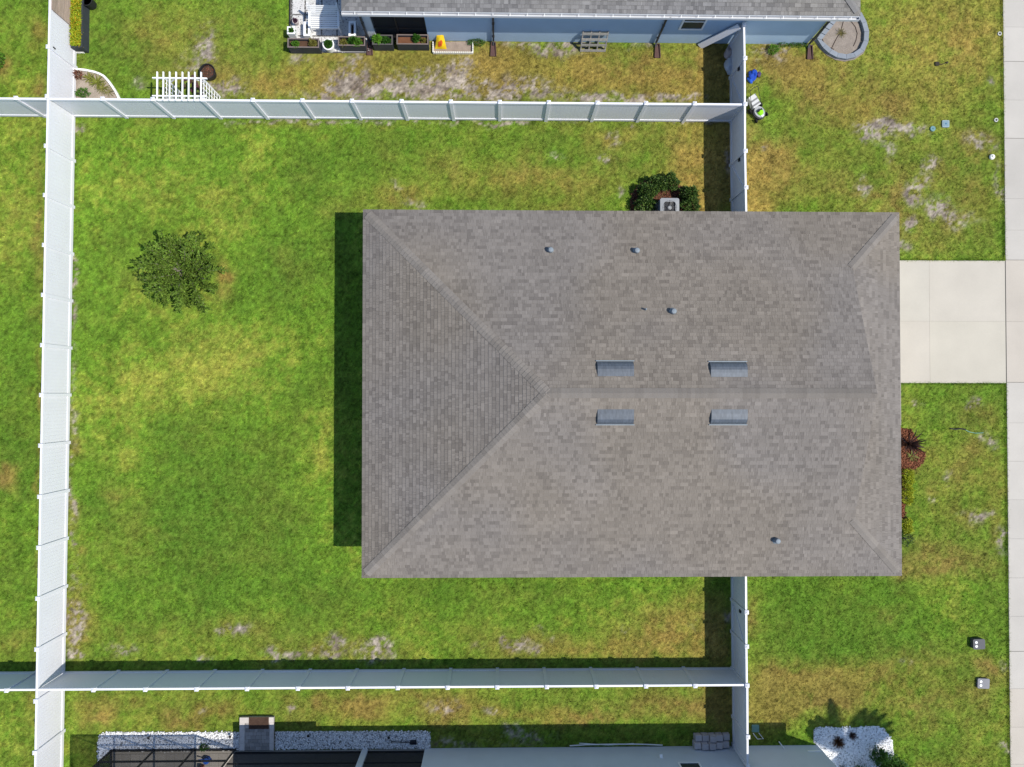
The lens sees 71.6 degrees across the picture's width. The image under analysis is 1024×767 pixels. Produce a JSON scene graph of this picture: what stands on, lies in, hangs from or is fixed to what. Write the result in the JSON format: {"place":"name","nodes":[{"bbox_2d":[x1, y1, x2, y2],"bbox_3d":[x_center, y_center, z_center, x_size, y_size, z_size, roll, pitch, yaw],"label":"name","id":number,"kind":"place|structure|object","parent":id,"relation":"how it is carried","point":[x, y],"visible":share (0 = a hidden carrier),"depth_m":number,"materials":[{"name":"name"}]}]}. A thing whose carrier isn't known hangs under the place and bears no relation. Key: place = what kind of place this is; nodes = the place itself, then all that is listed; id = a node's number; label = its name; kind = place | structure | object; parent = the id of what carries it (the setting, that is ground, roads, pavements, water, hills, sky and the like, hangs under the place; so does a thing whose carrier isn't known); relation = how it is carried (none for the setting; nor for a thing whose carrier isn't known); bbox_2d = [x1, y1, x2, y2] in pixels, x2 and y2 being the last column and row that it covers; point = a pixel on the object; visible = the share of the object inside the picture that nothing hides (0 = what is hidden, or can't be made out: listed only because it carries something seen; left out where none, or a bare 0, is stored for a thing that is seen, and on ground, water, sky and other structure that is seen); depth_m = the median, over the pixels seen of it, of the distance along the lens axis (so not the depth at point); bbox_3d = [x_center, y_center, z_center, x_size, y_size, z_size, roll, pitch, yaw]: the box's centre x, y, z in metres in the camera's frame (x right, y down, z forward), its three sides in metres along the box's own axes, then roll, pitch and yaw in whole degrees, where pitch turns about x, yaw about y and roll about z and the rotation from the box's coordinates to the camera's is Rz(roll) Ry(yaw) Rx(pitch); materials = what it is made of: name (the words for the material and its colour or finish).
{"place":"outdoors","nodes":[
{"label":"outdoors","id":0,"kind":"place"},
{"bbox_2d":[76,71,116,97],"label":"soil","id":1,"kind":"structure","parent":0,"point":[83,84],"depth_m":29.67,"materials":[{"name":"beige soil"}]},
{"bbox_2d":[72,69,83,79],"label":"bedding plant","id":2,"kind":"object","parent":1,"relation":"on","point":[77,73],"visible":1,"depth_m":29.51,"materials":[{"name":"red plant"}]},
{"bbox_2d":[74,87,90,97],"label":"bedding plant","id":3,"kind":"object","parent":1,"relation":"on","point":[81,93],"visible":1,"depth_m":29.53,"materials":[{"name":"green plant"}]},
{"bbox_2d":[83,71,94,83],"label":"bedding plant","id":4,"kind":"object","parent":1,"relation":"on","point":[86,76],"visible":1,"depth_m":29.61,"materials":[{"name":"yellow plant"}]},
{"bbox_2d":[87,74,105,91],"bbox_3d":[-17.296,-12.635,29.554,0.726,0.250,0.807,30,89,0],"label":"bedding plant","id":5,"kind":"object","parent":1,"relation":"on","point":[96,80],"visible":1,"depth_m":29.60,"materials":[{"name":"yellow plant"}]},
{"bbox_2d":[76,68,119,97],"bbox_3d":[-17.177,-12.662,29.652,2.267,0.150,0.518,33,89,0],"label":"garden edging","id":6,"kind":"object","parent":1,"relation":"on","point":[104,76],"visible":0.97,"depth_m":29.58,"materials":[{"name":"stone"}]},
{"bbox_2d":[96,81,109,94],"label":"bedding plant","id":7,"kind":"object","parent":1,"relation":"on","point":[101,88],"visible":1,"depth_m":29.62,"materials":[{"name":"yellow plant"}]},
{"bbox_2d":[290,0,370,52],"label":"patio","id":8,"kind":"structure","parent":0,"point":[319,32],"depth_m":29.86,"materials":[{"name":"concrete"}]},
{"bbox_2d":[287,26,297,37],"bbox_3d":[-9.137,-14.616,29.562,0.386,0.598,0.392,0,89,-1],"label":"planter box","id":9,"kind":"object","parent":8,"relation":"on","point":[292,32],"visible":1,"depth_m":29.36,"materials":[{"name":"white paint"}]},
{"bbox_2d":[292,17,298,25],"bbox_3d":[-9.029,-15.111,29.665,0.275,0.351,0.267,0,89,-1],"label":"pot","id":10,"kind":"object","parent":8,"relation":"on","point":[295,21],"visible":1,"depth_m":29.60,"materials":[{"name":"ceramic"}]},
{"bbox_2d":[287,38,321,53],"bbox_3d":[-8.618,-14.039,29.507,1.296,0.708,0.423,0,89,-1],"label":"planter box","id":11,"kind":"object","parent":8,"relation":"on","point":[304,45],"visible":1,"depth_m":29.42,"materials":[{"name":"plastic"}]},
{"bbox_2d":[303,22,311,37],"bbox_3d":[-8.518,-14.704,29.663,0.279,0.420,0.601,0,89,-1],"label":"planter box","id":12,"kind":"object","parent":8,"relation":"on","point":[307,32],"visible":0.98,"depth_m":29.45,"materials":[{"name":"white paint"}]},
{"bbox_2d":[306,2,341,33],"bbox_3d":[-7.745,-15.088,29.368,1.255,1.002,0.809,0,89,-1],"label":"garden bench","id":13,"kind":"object","parent":8,"relation":"on","point":[312,15],"visible":1,"depth_m":29.38,"materials":[{"name":"white paint"}]},
{"bbox_2d":[322,38,334,52],"bbox_3d":[-7.624,-14.075,29.574,0.480,0.611,0.480,0,89,-1],"label":"pot","id":14,"kind":"object","parent":8,"relation":"on","point":[328,44],"visible":1,"depth_m":29.47,"materials":[{"name":"white ceramic"}]},
{"bbox_2d":[338,36,366,51],"bbox_3d":[-6.633,-14.150,29.519,1.116,0.759,0.484,0,89,-1],"label":"planter box","id":15,"kind":"object","parent":8,"relation":"on","point":[352,43],"visible":1,"depth_m":29.37,"materials":[{"name":"plastic"}]},
{"bbox_2d":[349,21,356,35],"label":"planter box","id":16,"kind":"object","parent":8,"relation":"on","point":[352,28],"visible":0.84,"depth_m":29.49,"materials":[{"name":"white paint"}]},
{"bbox_2d":[274,730,430,749],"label":"gravel","id":17,"kind":"structure","parent":0,"point":[334,737],"depth_m":29.43,"materials":[{"name":"grey gravel"}]},
{"bbox_2d":[391,740,416,744],"bbox_3d":[-4.475,14.872,29.427,1.046,0.041,0.220,0,89,-1],"label":"shovel","id":18,"kind":"object","parent":17,"relation":"on","point":[412,742],"visible":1,"depth_m":29.43,"materials":[{"name":"metal"}]},
{"bbox_2d":[434,41,471,53],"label":"soil","id":19,"kind":"structure","parent":0,"point":[458,46],"depth_m":29.96,"materials":[{"name":"beige soil"}]},
{"bbox_2d":[435,35,446,48],"bbox_3d":[-2.992,-14.356,29.715,0.480,0.519,0.515,0,89,-1],"label":"bag","id":20,"kind":"object","parent":19,"relation":"on","point":[440,42],"visible":0.99,"depth_m":29.68,"materials":[{"name":"plastic"}]},
{"bbox_2d":[432,40,472,53],"bbox_3d":[-2.483,-14.165,29.909,1.717,0.170,0.551,0,89,-1],"label":"garden edging","id":21,"kind":"object","parent":19,"relation":"on","point":[444,52],"visible":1,"depth_m":29.84,"materials":[{"name":"plastic"}]},
{"bbox_2d":[0,0,1012,766],"bbox_3d":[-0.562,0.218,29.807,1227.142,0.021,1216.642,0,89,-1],"label":"ground","id":22,"kind":"structure","parent":0,"point":[424,84],"depth_m":29.74,"materials":[{"name":"green plant"}]},
{"bbox_2d":[0,52,5,67],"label":"bedding plant","id":23,"kind":"object","parent":22,"relation":"on","point":[1,62],"visible":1,"depth_m":29.44,"materials":[{"name":"green plant"}]},
{"bbox_2d":[0,671,35,692],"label":"privacy fence","id":24,"kind":"object","parent":22,"relation":"on","point":[19,681],"visible":0.84,"depth_m":28.26,"materials":[{"name":"white plastic"}]},
{"bbox_2d":[0,96,46,117],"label":"privacy fence","id":25,"kind":"object","parent":22,"relation":"on","point":[15,106],"visible":0.86,"depth_m":28.66,"materials":[{"name":"white plastic"}]},
{"bbox_2d":[32,0,77,766],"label":"privacy fence","id":26,"kind":"object","parent":22,"relation":"on","point":[55,394],"visible":0.95,"depth_m":28.46,"materials":[{"name":"white plastic"}]},
{"bbox_2d":[51,0,71,24],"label":"plank screen","id":27,"kind":"object","parent":26,"relation":"attached to","point":[60,8],"visible":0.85,"depth_m":28.60,"materials":[{"name":"brown wood"}]},
{"bbox_2d":[69,0,89,52],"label":"planter box","id":28,"kind":"object","parent":22,"relation":"on","point":[79,25],"visible":1,"depth_m":29.20,"materials":[{"name":"plastic"}]},
{"bbox_2d":[83,0,96,9],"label":"pot","id":29,"kind":"object","parent":22,"relation":"on","point":[91,4],"visible":1,"depth_m":29.39,"materials":[{"name":"black plastic"}]},
{"bbox_2d":[96,730,238,761],"bbox_3d":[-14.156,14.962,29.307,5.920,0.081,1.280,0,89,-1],"label":"gravel","id":30,"kind":"structure","parent":22,"relation":"on","point":[129,744],"depth_m":29.29,"materials":[{"name":"white gravel"}]},
{"bbox_2d":[199,743,209,750],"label":"weed","id":31,"kind":"object","parent":30,"relation":"on","point":[202,748],"visible":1,"depth_m":29.23,"materials":[{"name":"green plant"}]},
{"bbox_2d":[131,229,228,313],"bbox_3d":[-13.401,-4.569,28.612,3.589,2.152,3.605,0,89,-1],"label":"young tree","id":32,"kind":"object","parent":22,"relation":"on","point":[179,268],"visible":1,"depth_m":28.38,"materials":[{"name":"green plant"}]},
{"bbox_2d":[152,71,220,100],"bbox_3d":[-13.089,-11.646,28.798,2.129,1.895,1.143,0,89,-1],"label":"garden arbor","id":33,"kind":"object","parent":22,"relation":"on","point":[176,95],"visible":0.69,"depth_m":27.91,"materials":[{"name":"white paint"}]},
{"bbox_2d":[179,75,205,97],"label":"mulch","id":34,"kind":"object","parent":22,"relation":"on","point":[192,87],"visible":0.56,"depth_m":29.72,"materials":[{"name":"wood"}]},
{"bbox_2d":[199,63,216,80],"bbox_3d":[-12.624,-12.924,29.585,0.650,0.375,0.650,0,89,-1],"label":"pot","id":35,"kind":"object","parent":22,"relation":"on","point":[207,70],"visible":0.9,"depth_m":29.52,"materials":[{"name":"brown ceramic"}]},
{"bbox_2d":[239,716,274,750],"bbox_3d":[-10.515,14.425,29.319,1.397,0.170,1.350,0,89,-1],"label":"paver step","id":36,"kind":"object","parent":22,"relation":"on","point":[256,739],"visible":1,"depth_m":29.24,"materials":[{"name":"concrete"}]},
{"bbox_2d":[249,717,268,728],"bbox_3d":[-10.419,13.976,29.233,0.814,0.016,0.477,0,89,-1],"label":"door mat","id":37,"kind":"object","parent":36,"relation":"on","point":[258,722],"depth_m":29.23,"materials":[{"name":"fabric"}]},
{"bbox_2d":[367,41,372,54],"bbox_3d":[-5.981,-14.102,29.860,0.260,0.100,0.580,0,89,-1],"label":"splash block","id":38,"kind":"object","parent":22,"relation":"on","point":[370,52],"depth_m":29.88,"materials":[{"name":"concrete"}]},
{"bbox_2d":[371,33,393,50],"bbox_3d":[-5.396,-14.216,29.525,0.911,0.794,0.487,0,89,-1],"label":"planter box","id":39,"kind":"object","parent":22,"relation":"on","point":[382,42],"visible":1,"depth_m":29.38,"materials":[{"name":"plastic"}]},
{"bbox_2d":[38,666,744,691],"bbox_3d":[-4.579,11.883,28.591,27.554,1.915,0.156,0,89,-1],"label":"privacy fence","id":40,"kind":"object","parent":22,"relation":"on","point":[346,679],"visible":1,"depth_m":28.51,"materials":[{"name":"white plastic"}]},
{"bbox_2d":[49,97,742,122],"bbox_3d":[-4.466,-11.134,28.935,27.363,1.915,0.156,0,89,-1],"label":"privacy fence","id":41,"kind":"object","parent":22,"relation":"on","point":[401,109],"visible":1,"depth_m":28.86,"materials":[{"name":"white plastic"}]},
{"bbox_2d":[397,33,428,50],"bbox_3d":[-4.121,-14.251,29.579,1.318,0.732,0.449,0,89,-1],"label":"planter box","id":42,"kind":"object","parent":22,"relation":"on","point":[414,42],"visible":1,"depth_m":29.54,"materials":[{"name":"plastic"}]},
{"bbox_2d":[466,38,485,46],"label":"weed","id":43,"kind":"object","parent":22,"relation":"on","point":[480,43],"visible":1,"depth_m":29.84,"materials":[{"name":"green plant"}]},
{"bbox_2d":[490,42,496,56],"bbox_3d":[-0.783,-14.097,29.954,0.260,0.100,0.580,0,89,-1],"label":"splash block","id":44,"kind":"object","parent":22,"relation":"on","point":[493,51],"depth_m":29.97,"materials":[{"name":"concrete"}]},
{"bbox_2d":[225,742,836,766],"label":"house","id":45,"kind":"structure","parent":22,"relation":"on","point":[781,755],"depth_m":28.85,"materials":[{"name":"grey paint"}]},
{"bbox_2d":[92,748,235,766],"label":"screen enclosure","id":46,"kind":"object","parent":45,"relation":"on","point":[214,757],"visible":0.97,"depth_m":28.60,"materials":[{"name":"brown metal"}]},
{"bbox_2d":[678,762,701,766],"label":"window","id":47,"kind":"structure","parent":45,"relation":"in","point":[682,764],"depth_m":28.22,"materials":[{"name":"black glass"}]},
{"bbox_2d":[580,31,608,51],"bbox_3d":[3.424,-14.261,29.589,1.086,0.979,0.436,0,89,-1],"label":"pallet","id":48,"kind":"object","parent":22,"relation":"on","point":[590,39],"visible":1,"depth_m":29.57,"materials":[{"name":"grey wood"}]},
{"bbox_2d":[341,0,860,47],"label":"house","id":49,"kind":"structure","parent":22,"relation":"on","point":[699,21],"depth_m":27.54,"materials":[{"name":"blue paint"}]},
{"bbox_2d":[678,20,707,29],"bbox_3d":[7.288,-14.459,28.394,0.979,1.220,0.050,0,89,-1],"label":"window","id":50,"kind":"structure","parent":49,"relation":"in","point":[686,24],"depth_m":28.61,"materials":[{"name":"white paint"}]},
{"bbox_2d":[570,743,662,745],"bbox_3d":[4.345,15.050,29.633,3.888,0.043,0.151,0,89,-1],"label":"pipe","id":51,"kind":"object","parent":22,"relation":"on","point":[581,744],"visible":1,"depth_m":29.61,"materials":[{"name":"plastic"}]},
{"bbox_2d":[362,209,901,577],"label":"house","id":52,"kind":"structure","parent":22,"relation":"on","point":[553,393],"depth_m":26.04,"materials":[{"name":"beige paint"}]},
{"bbox_2d":[654,43,660,57],"bbox_3d":[6.162,-14.089,30.079,0.260,0.100,0.580,0,89,-1],"label":"splash block","id":53,"kind":"object","parent":22,"relation":"on","point":[656,53],"depth_m":30.09,"materials":[{"name":"concrete"}]},
{"bbox_2d":[630,180,698,210],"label":"mulch","id":54,"kind":"object","parent":22,"relation":"on","point":[658,196],"visible":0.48,"depth_m":30.03,"materials":[{"name":"wood"}]},
{"bbox_2d":[632,191,658,210],"bbox_3d":[5.572,-7.466,29.562,1.018,0.968,0.976,40,89,0],"label":"shrub","id":55,"kind":"object","parent":54,"relation":"on","point":[642,199],"visible":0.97,"depth_m":29.46,"materials":[{"name":"green plant"}]},
{"bbox_2d":[637,182,659,202],"bbox_3d":[5.677,-7.960,29.571,0.992,0.969,0.896,0,89,-1],"label":"shrub","id":56,"kind":"object","parent":54,"relation":"on","point":[653,190],"visible":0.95,"depth_m":29.42,"materials":[{"name":"green plant"}]},
{"bbox_2d":[646,174,668,191],"bbox_3d":[6.076,-8.335,29.588,0.988,0.960,0.882,0,89,-1],"label":"shrub","id":57,"kind":"object","parent":54,"relation":"on","point":[657,178],"visible":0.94,"depth_m":29.42,"materials":[{"name":"green plant"}]},
{"bbox_2d":[653,198,678,210],"bbox_3d":[6.399,-7.198,29.566,0.990,0.969,0.890,0,89,-1],"label":"air conditioner","id":58,"kind":"object","parent":54,"relation":"on","point":[667,204],"visible":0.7,"depth_m":29.11,"materials":[{"name":"metal"}]},
{"bbox_2d":[662,170,681,191],"bbox_3d":[6.590,-8.363,29.602,0.860,0.951,0.893,-40,90,-1],"label":"shrub","id":59,"kind":"object","parent":54,"relation":"on","point":[670,185],"visible":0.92,"depth_m":29.49,"materials":[{"name":"green plant"}]},
{"bbox_2d":[679,185,699,200],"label":"shrub","id":60,"kind":"object","parent":54,"relation":"on","point":[688,190],"visible":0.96,"depth_m":29.45,"materials":[{"name":"green plant"}]},
{"bbox_2d":[679,194,700,210],"bbox_3d":[7.404,-7.499,29.571,0.996,1.016,0.901,0,89,-1],"label":"shrub","id":61,"kind":"object","parent":54,"relation":"on","point":[690,204],"visible":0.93,"depth_m":29.44,"materials":[{"name":"green plant"}]},
{"bbox_2d":[692,732,729,749],"bbox_3d":[8.299,14.853,29.511,1.532,0.443,0.547,0,89,-1],"label":"paver stack","id":62,"kind":"object","parent":22,"relation":"on","point":[708,740],"visible":1,"depth_m":29.44,"materials":[{"name":"concrete"}]},
{"bbox_2d":[698,24,740,47],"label":"gate","id":63,"kind":"structure","parent":22,"relation":"on","point":[721,35],"depth_m":29.22,"materials":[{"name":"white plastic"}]},
{"bbox_2d":[724,57,731,74],"bbox_3d":[9.146,-13.418,30.023,0.370,0.390,0.744,0,89,-1],"label":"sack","id":64,"kind":"object","parent":22,"relation":"on","point":[728,65],"visible":0.99,"depth_m":29.91,"materials":[{"name":"plastic"}]},
{"bbox_2d":[724,45,731,58],"bbox_3d":[9.165,-13.981,30.030,0.361,0.395,0.575,23,89,-1],"label":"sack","id":65,"kind":"object","parent":22,"relation":"on","point":[727,53],"visible":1,"depth_m":29.91,"materials":[{"name":"plastic"}]},
{"bbox_2d":[728,22,746,122],"bbox_3d":[9.269,-12.730,29.207,0.176,1.915,3.376,0,89,-1],"label":"privacy fence","id":66,"kind":"object","parent":22,"relation":"on","point":[737,76],"visible":0.95,"depth_m":29.01,"materials":[{"name":"white plastic"}]},
{"bbox_2d":[729,106,747,211],"bbox_3d":[9.285,-8.519,29.144,0.161,1.915,5.076,-1,89,-1],"label":"privacy fence","id":67,"kind":"object","parent":22,"relation":"on","point":[738,179],"visible":0.83,"depth_m":29.06,"materials":[{"name":"white plastic"}]},
{"bbox_2d":[730,576,748,687],"bbox_3d":[9.231,9.382,28.877,0.161,1.915,5.187,0,89,-1],"label":"privacy fence","id":68,"kind":"object","parent":22,"relation":"on","point":[738,632],"visible":0.81,"depth_m":28.79,"materials":[{"name":"white plastic"}]},
{"bbox_2d":[731,686,749,766],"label":"privacy fence","id":69,"kind":"object","parent":22,"relation":"on","point":[740,736],"visible":0.94,"depth_m":28.71,"materials":[{"name":"white plastic"}]},
{"bbox_2d":[747,69,760,83],"bbox_3d":[10.222,-13.062,30.086,0.640,0.297,0.477,-41,90,-1],"label":"bag","id":70,"kind":"object","parent":22,"relation":"on","point":[753,74],"visible":1,"depth_m":30.03,"materials":[{"name":"plastic"}]},
{"bbox_2d":[752,724,758,731],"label":"valve box","id":71,"kind":"object","parent":22,"relation":"on","point":[755,727],"visible":1,"depth_m":29.73,"materials":[{"name":"plastic"}]},
{"bbox_2d":[747,86,767,122],"bbox_3d":[10.273,-11.690,29.701,0.610,0.932,1.204,-34,90,-1],"label":"lawn mower","id":72,"kind":"object","parent":22,"relation":"on","point":[758,112],"visible":1,"depth_m":29.90,"materials":[{"name":"plastic"}]},
{"bbox_2d":[767,43,779,55],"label":"weed","id":73,"kind":"object","parent":22,"relation":"on","point":[772,46],"visible":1,"depth_m":30.07,"materials":[{"name":"green plant"}]},
{"bbox_2d":[807,45,812,59],"bbox_3d":[12.671,-14.083,30.196,0.260,0.100,0.580,0,89,-1],"label":"splash block","id":74,"kind":"object","parent":22,"relation":"on","point":[810,53],"depth_m":30.21,"materials":[{"name":"concrete"}]},
{"bbox_2d":[816,12,868,59],"bbox_3d":[14.039,-14.762,30.226,2.227,0.210,2.007,0,89,-1],"label":"stone edging","id":75,"kind":"object","parent":22,"relation":"on","point":[826,49],"visible":0.88,"depth_m":30.12,"materials":[{"name":"grey stone"}]},
{"bbox_2d":[873,753,899,766],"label":"bedding plant","id":76,"kind":"object","parent":22,"relation":"on","point":[894,761],"visible":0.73,"depth_m":29.51,"materials":[{"name":"green plant"}]},
{"bbox_2d":[888,759,907,766],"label":"bedding plant","id":77,"kind":"object","parent":22,"relation":"on","point":[903,764],"visible":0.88,"depth_m":29.58,"materials":[{"name":"green plant"}]},
{"bbox_2d":[902,518,912,529],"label":"bedding plant","id":78,"kind":"object","parent":22,"relation":"on","point":[908,523],"visible":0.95,"depth_m":29.80,"materials":[{"name":"green plant"}]},
{"bbox_2d":[901,494,914,505],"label":"bedding plant","id":79,"kind":"object","parent":22,"relation":"on","point":[910,499],"visible":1,"depth_m":29.82,"materials":[{"name":"green plant"}]},
{"bbox_2d":[901,475,914,488],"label":"bedding plant","id":80,"kind":"object","parent":22,"relation":"on","point":[903,480],"visible":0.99,"depth_m":29.81,"materials":[{"name":"green plant"}]},
{"bbox_2d":[902,524,913,534],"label":"bedding plant","id":81,"kind":"object","parent":22,"relation":"on","point":[909,531],"visible":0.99,"depth_m":29.78,"materials":[{"name":"green plant"}]},
{"bbox_2d":[901,483,915,495],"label":"bedding plant","id":82,"kind":"object","parent":22,"relation":"on","point":[909,491],"visible":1,"depth_m":29.81,"materials":[{"name":"green plant"}]},
{"bbox_2d":[902,533,915,546],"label":"shrub","id":83,"kind":"object","parent":22,"relation":"on","point":[909,537],"visible":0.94,"depth_m":29.73,"materials":[{"name":"green plant"}]},
{"bbox_2d":[901,428,926,520],"bbox_3d":[16.590,3.786,30.028,1.892,0.085,4.124,0,89,-1],"label":"shrub","id":84,"kind":"object","parent":22,"relation":"on","point":[916,463],"visible":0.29,"depth_m":30.03,"materials":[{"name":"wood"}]},
{"bbox_2d":[901,468,913,480],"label":"bedding plant","id":85,"kind":"object","parent":84,"relation":"on","point":[910,473],"visible":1,"depth_m":29.83,"materials":[{"name":"green plant"}]},
{"bbox_2d":[901,430,925,455],"bbox_3d":[16.788,2.579,29.604,1.104,0.926,1.172,-24,90,-1],"label":"spiky plant","id":86,"kind":"object","parent":84,"relation":"on","point":[912,443],"visible":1,"depth_m":29.75,"materials":[{"name":"brown plant"}]},
{"bbox_2d":[942,120,948,127],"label":"valve box","id":87,"kind":"object","parent":22,"relation":"on","point":[945,123],"visible":1,"depth_m":30.25,"materials":[{"name":"plastic"}]},
{"bbox_2d":[970,638,984,648],"bbox_3d":[19.595,10.941,29.902,0.504,0.232,0.420,-2,89,-1],"label":"utility box","id":88,"kind":"object","parent":22,"relation":"on","point":[977,643],"visible":1,"depth_m":29.80,"materials":[{"name":"plastic"}]},
{"bbox_2d":[976,678,989,688],"bbox_3d":[19.837,12.625,29.932,0.504,0.132,0.420,3,89,-1],"label":"utility box","id":89,"kind":"object","parent":22,"relation":"on","point":[982,683],"visible":1,"depth_m":29.88,"materials":[{"name":"plastic"}]},
{"bbox_2d":[814,21,866,61],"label":"soil","id":90,"kind":"structure","parent":0,"point":[845,45],"depth_m":30.26,"materials":[{"name":"beige soil"}]},
{"bbox_2d":[836,27,845,37],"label":"bedding plant","id":91,"kind":"object","parent":90,"relation":"on","point":[841,32],"visible":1,"depth_m":30.22,"materials":[{"name":"green plant"}]},
{"bbox_2d":[813,726,893,766],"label":"gravel","id":92,"kind":"structure","parent":0,"point":[848,741],"depth_m":29.80,"materials":[{"name":"white gravel"}]},
{"bbox_2d":[831,735,845,749],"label":"spiky plant","id":93,"kind":"object","parent":92,"relation":"on","point":[838,742],"visible":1,"depth_m":29.74,"materials":[{"name":"black plant"}]},
{"bbox_2d":[848,732,857,740],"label":"spiky plant","id":94,"kind":"object","parent":92,"relation":"on","point":[852,736],"visible":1,"depth_m":29.77,"materials":[{"name":"black plant"}]},
{"bbox_2d":[869,745,890,765],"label":"bedding plant","id":95,"kind":"object","parent":92,"relation":"on","point":[879,759],"visible":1,"depth_m":29.35,"materials":[{"name":"green plant"}]},
{"bbox_2d":[900,260,1005,382],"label":"driveway","id":96,"kind":"structure","parent":0,"point":[952,323],"depth_m":30.16,"materials":[{"name":"concrete"}]},
{"bbox_2d":[1002,0,1023,766],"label":"sidewalk","id":97,"kind":"structure","parent":0,"point":[1013,36],"depth_m":30.19,"materials":[{"name":"concrete"}]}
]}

